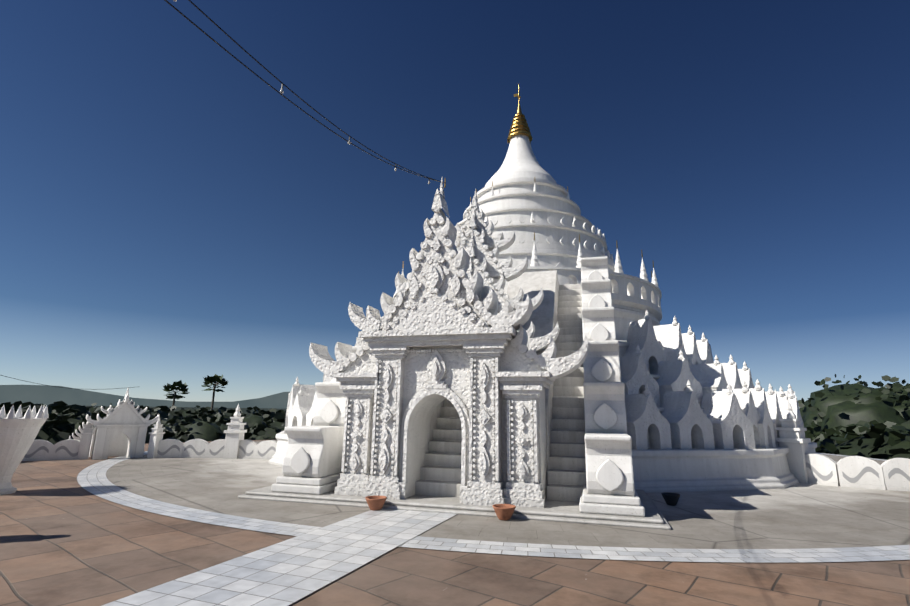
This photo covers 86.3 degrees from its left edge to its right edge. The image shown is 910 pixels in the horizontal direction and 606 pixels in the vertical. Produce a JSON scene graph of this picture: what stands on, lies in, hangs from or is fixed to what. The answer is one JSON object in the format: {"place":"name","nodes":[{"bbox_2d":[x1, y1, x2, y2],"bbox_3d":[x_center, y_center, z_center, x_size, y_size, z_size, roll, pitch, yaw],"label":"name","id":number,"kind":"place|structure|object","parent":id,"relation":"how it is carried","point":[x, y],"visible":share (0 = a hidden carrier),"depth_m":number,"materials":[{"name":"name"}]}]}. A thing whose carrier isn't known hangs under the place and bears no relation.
{"place":"outdoors","nodes":[
{"label":"outdoors","id":0,"kind":"place"},
{"bbox_2d":[1,375,132,389],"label":"distant power line","id":1,"kind":"object","parent":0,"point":[61,387],"visible":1,"depth_m":28.24,"materials":[{"name":"black metal"}]},
{"bbox_2d":[0,385,289,408],"bbox_3d":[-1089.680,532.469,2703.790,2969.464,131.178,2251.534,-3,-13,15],"label":"hill","id":2,"kind":"structure","parent":0,"point":[40,394],"depth_m":2765.19,"materials":[{"name":"green plant"}]},
{"bbox_2d":[365,495,515,519],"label":"flower pots","id":3,"kind":"object","parent":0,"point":[502,511],"visible":1,"depth_m":7.60,"materials":[{"name":"ceramic"}]},
{"bbox_2d":[0,0,909,407],"label":"sky","id":4,"kind":"structure","parent":0,"point":[168,215],"materials":[{"name":"blue"}]},
{"bbox_2d":[6,381,909,459],"bbox_3d":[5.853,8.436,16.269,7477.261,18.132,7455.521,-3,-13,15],"label":"tree","id":5,"kind":"object","parent":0,"point":[864,447],"depth_m":23.53,"materials":[{"name":"green plant"}]},
{"bbox_2d":[163,374,227,398],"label":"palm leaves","id":6,"kind":"object","parent":5,"relation":"attached to","point":[210,380],"visible":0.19,"depth_m":79.79,"materials":[{"name":"green plant"}]},
{"bbox_2d":[0,401,909,459],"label":"trees","id":7,"kind":"object","parent":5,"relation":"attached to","point":[829,439],"visible":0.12,"depth_m":25.89,"materials":[{"name":"green plant"}]},
{"bbox_3d":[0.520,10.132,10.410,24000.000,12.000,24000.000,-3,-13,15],"label":"ground","id":8,"kind":"structure","parent":0,"visible":0},
{"bbox_2d":[238,486,670,529],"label":"gate platform","id":9,"kind":"structure","parent":8,"relation":"on","point":[567,511],"depth_m":7.92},
{"bbox_2d":[309,178,588,507],"bbox_3d":[0.134,0.223,10.663,5.344,7.198,3.960,-3,-13,15],"label":"portal","id":10,"kind":"object","parent":9,"relation":"on","point":[451,321],"visible":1,"depth_m":8.75,"materials":[{"name":"white paint"}]},
{"bbox_2d":[164,0,444,182],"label":"wires","id":11,"kind":"object","parent":10,"relation":"attached to","point":[176,9],"visible":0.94,"depth_m":5.25,"materials":[{"name":"black"}]},
{"bbox_2d":[173,0,429,183],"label":"light bulbs","id":12,"kind":"object","parent":11,"relation":"hanging from","point":[282,92],"visible":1,"depth_m":5.89,"materials":[{"name":"white"}]},
{"bbox_2d":[0,440,909,605],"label":"terrace paving","id":13,"kind":"structure","parent":8,"relation":"on","point":[66,539],"depth_m":5.02,"materials":[{"name":"brown tile"}]},
{"bbox_2d":[0,405,48,494],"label":"urn","id":14,"kind":"object","parent":13,"relation":"on","point":[18,432],"visible":1,"depth_m":9.01,"materials":[{"name":"white paint"}]},
{"bbox_2d":[101,508,456,605],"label":"tile path","id":15,"kind":"structure","parent":13,"relation":"on","point":[290,571],"depth_m":5.05,"materials":[{"name":"white tile"}]},
{"bbox_2d":[22,387,909,490],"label":"terrace balustrade","id":16,"kind":"object","parent":13,"relation":"on","point":[120,429],"visible":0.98,"depth_m":14.99,"materials":[{"name":"white paint"}]},
{"bbox_2d":[24,445,909,482],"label":"balustrade pattern","id":17,"kind":"object","parent":16,"relation":"attached to","point":[860,474],"visible":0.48,"depth_m":14.19,"materials":[{"name":"grey paint"}]},
{"bbox_2d":[106,440,909,548],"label":"concrete platform","id":18,"kind":"object","parent":13,"relation":"on","point":[801,516],"visible":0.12,"depth_m":7.96,"materials":[{"name":"grey concrete"}]},
{"bbox_2d":[77,451,909,562],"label":"curved tile path","id":19,"kind":"structure","parent":18,"relation":"on","point":[93,479],"depth_m":5.94,"materials":[{"name":"white tile"}]},
{"bbox_2d":[415,270,585,501],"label":"stairs","id":20,"kind":"structure","parent":18,"relation":"on","point":[440,469],"depth_m":10.04,"materials":[{"name":"white paint"}]},
{"bbox_2d":[271,256,644,516],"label":"stair blocks","id":21,"kind":"structure","parent":20,"relation":"attached to","point":[312,461],"depth_m":8.97,"materials":[{"name":"white paint"}]},
{"bbox_2d":[269,339,816,492],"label":"plinth tiers","id":22,"kind":"object","parent":18,"relation":"on","point":[676,470],"visible":0.1,"depth_m":10.87,"materials":[{"name":"white paint"}]},
{"bbox_2d":[284,310,804,449],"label":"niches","id":23,"kind":"object","parent":22,"relation":"on","point":[740,411],"visible":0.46,"depth_m":12.36,"materials":[{"name":"white paint"}]},
{"bbox_2d":[456,134,661,340],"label":"stupa dome","id":24,"kind":"structure","parent":22,"relation":"on","point":[514,177],"depth_m":18.40,"materials":[{"name":"white paint"}]},
{"bbox_2d":[507,84,531,143],"bbox_3d":[2.986,-8.861,22.537,1.160,3.020,1.140,-3,-13,15],"label":"golden spire","id":25,"kind":"object","parent":24,"relation":"on","point":[519,125],"visible":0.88,"depth_m":22.08,"materials":[{"name":"gold metal"}]},
{"bbox_2d":[393,266,661,307],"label":"parapet","id":26,"kind":"structure","parent":24,"relation":"on","point":[629,285],"depth_m":15.92,"materials":[{"name":"white paint"}]},
{"bbox_2d":[396,184,658,290],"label":"spires","id":27,"kind":"object","parent":24,"relation":"on","point":[617,267],"visible":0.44,"depth_m":16.18,"materials":[{"name":"white paint"}]},
{"bbox_2d":[398,181,653,276],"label":"finial tips","id":28,"kind":"object","parent":27,"relation":"on","point":[579,234],"visible":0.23,"depth_m":17.22,"materials":[{"name":"white paint"}]},
{"bbox_2d":[461,214,613,292],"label":"ornaments","id":29,"kind":"object","parent":24,"relation":"on","point":[536,219],"visible":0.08,"depth_m":17.72},
{"bbox_2d":[661,492,679,505],"bbox_3d":[3.941,3.578,8.845,0.324,0.190,0.324,-3,-13,15],"label":"dark pot","id":30,"kind":"object","parent":18,"relation":"on","point":[671,499],"visible":1,"depth_m":8.76,"materials":[{"name":"grey"}]},
{"bbox_2d":[36,379,909,440],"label":"tree foliage","id":31,"kind":"object","parent":8,"relation":"on","point":[204,430],"visible":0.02,"depth_m":32.45,"materials":[{"name":"green plant"}]},
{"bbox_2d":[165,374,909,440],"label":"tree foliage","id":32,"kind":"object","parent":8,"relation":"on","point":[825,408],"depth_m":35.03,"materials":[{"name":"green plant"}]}
]}

